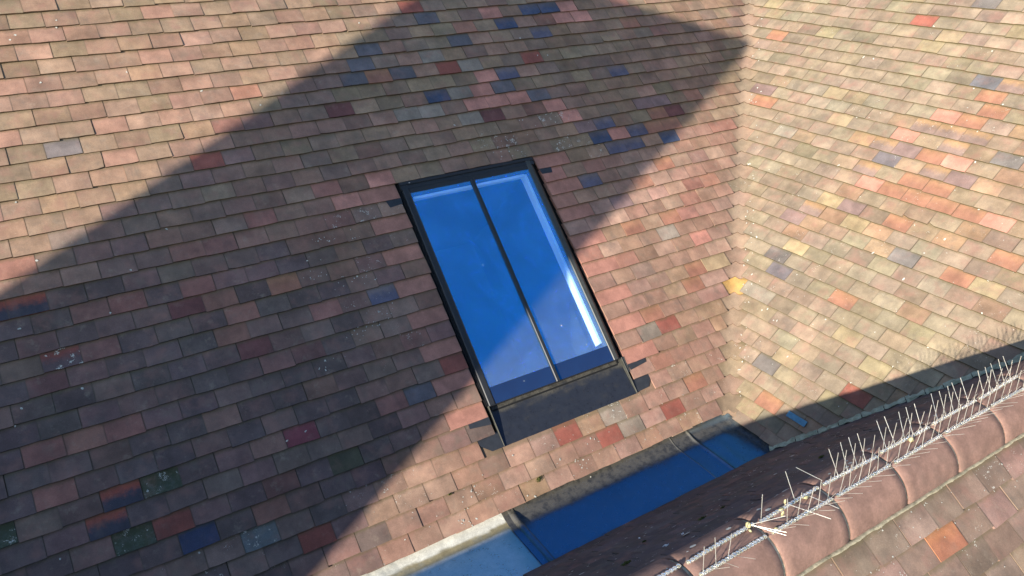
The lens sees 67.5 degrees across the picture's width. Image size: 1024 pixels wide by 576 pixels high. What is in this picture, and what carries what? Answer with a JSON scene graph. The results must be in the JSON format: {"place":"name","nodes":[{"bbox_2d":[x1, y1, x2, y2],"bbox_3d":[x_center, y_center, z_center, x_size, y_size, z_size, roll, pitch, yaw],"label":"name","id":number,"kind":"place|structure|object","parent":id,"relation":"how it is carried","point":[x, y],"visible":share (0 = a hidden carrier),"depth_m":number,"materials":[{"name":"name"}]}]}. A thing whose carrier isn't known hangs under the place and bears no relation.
{"place":"outdoors","nodes":[
{"label":"outdoors","id":0,"kind":"place"},
{"bbox_2d":[0,0,1023,575],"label":"tiled roof","id":1,"kind":"structure","parent":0,"point":[228,342],"depth_m":4.41,"materials":[{"name":"tile"}]},
{"bbox_2d":[386,157,649,450],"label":"roof window","id":2,"kind":"structure","parent":1,"relation":"attached to","point":[538,351],"depth_m":5.04,"materials":[{"name":"glass"}]},
{"bbox_2d":[362,413,777,575],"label":"valley gutter","id":3,"kind":"object","parent":1,"relation":"attached to","point":[538,531],"visible":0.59,"depth_m":4.20,"materials":[{"name":"metal"}]},
{"bbox_2d":[786,411,807,426],"bbox_3d":[1.700,0.782,4.581,0.030,0.030,0.134,-16,30,-28],"label":"tile scrap","id":4,"kind":"object","parent":1,"relation":"on","point":[796,418],"visible":1,"depth_m":4.58,"materials":[{"name":"blue tile"}]},
{"bbox_2d":[523,359,1023,575],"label":"tiled roof","id":5,"kind":"structure","parent":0,"point":[953,505],"depth_m":2.86,"materials":[{"name":"tile"}]},
{"bbox_2d":[620,560,630,565],"bbox_3d":[0.434,1.048,2.922,0.049,0.022,0.024,-16,30,-28],"label":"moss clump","id":6,"kind":"object","parent":5,"relation":"on","point":[626,562],"visible":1,"depth_m":2.92,"materials":[{"name":"green plant"}]},
{"bbox_2d":[657,564,681,575],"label":"bird spike strip","id":7,"kind":"object","parent":5,"relation":"on","point":[671,570],"visible":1,"depth_m":2.33,"materials":[{"name":"white plastic"}]},
{"bbox_2d":[698,533,767,575],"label":"bird spike strip","id":8,"kind":"object","parent":5,"relation":"on","point":[733,555],"visible":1,"depth_m":2.38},
{"bbox_2d":[686,516,786,564],"bbox_3d":[0.702,0.782,2.435,0.367,0.063,0.102,-7,27,-13],"label":"bird spike strip","id":9,"kind":"object","parent":5,"relation":"on","point":[748,525],"visible":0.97,"depth_m":2.44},
{"bbox_2d":[758,467,838,523],"bbox_3d":[0.947,0.680,2.573,0.274,0.117,0.196,0,27,2],"label":"bird spike strip","id":10,"kind":"object","parent":5,"relation":"on","point":[790,503],"visible":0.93,"depth_m":2.58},
{"bbox_2d":[771,477,843,534],"bbox_3d":[0.979,0.725,2.495,0.321,0.117,0.097,-16,30,-28],"label":"bird spike strip","id":11,"kind":"object","parent":5,"relation":"on","point":[805,513],"visible":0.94,"depth_m":2.53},
{"bbox_2d":[821,433,877,486],"bbox_3d":[1.212,0.604,2.719,0.303,0.117,0.114,-15,30,-28],"label":"bird spike strip","id":12,"kind":"object","parent":5,"relation":"on","point":[840,475],"visible":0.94,"depth_m":2.73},
{"bbox_2d":[835,441,900,497],"bbox_3d":[1.246,0.648,2.643,0.336,0.117,0.098,-16,31,-28],"label":"bird spike strip","id":13,"kind":"object","parent":5,"relation":"on","point":[860,482],"visible":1,"depth_m":2.68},
{"bbox_2d":[877,404,939,454],"bbox_3d":[1.475,0.524,2.873,0.318,0.117,0.117,-15,30,-28],"label":"bird spike strip","id":14,"kind":"object","parent":5,"relation":"on","point":[904,439],"visible":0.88,"depth_m":2.87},
{"bbox_2d":[893,415,960,464],"bbox_3d":[1.528,0.567,2.799,0.322,0.117,0.095,-16,30,-29],"label":"bird spike strip","id":15,"kind":"object","parent":5,"relation":"on","point":[916,449],"visible":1,"depth_m":2.83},
{"bbox_2d":[931,378,983,425],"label":"bird spike strip","id":16,"kind":"object","parent":5,"relation":"on","point":[945,416],"visible":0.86,"depth_m":3.03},
{"bbox_2d":[944,387,1012,433],"bbox_3d":[1.797,0.488,2.952,0.326,0.117,0.097,-16,30,-28],"label":"bird spike strip","id":17,"kind":"object","parent":5,"relation":"on","point":[969,419],"visible":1,"depth_m":2.98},
{"bbox_2d":[978,357,1023,399],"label":"bird spike strip","id":18,"kind":"object","parent":5,"relation":"on","point":[1000,386],"visible":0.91,"depth_m":3.18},
{"bbox_2d":[990,370,1023,407],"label":"bird spike strip","id":19,"kind":"object","parent":5,"relation":"on","point":[1008,396],"visible":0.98,"depth_m":3.12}
]}

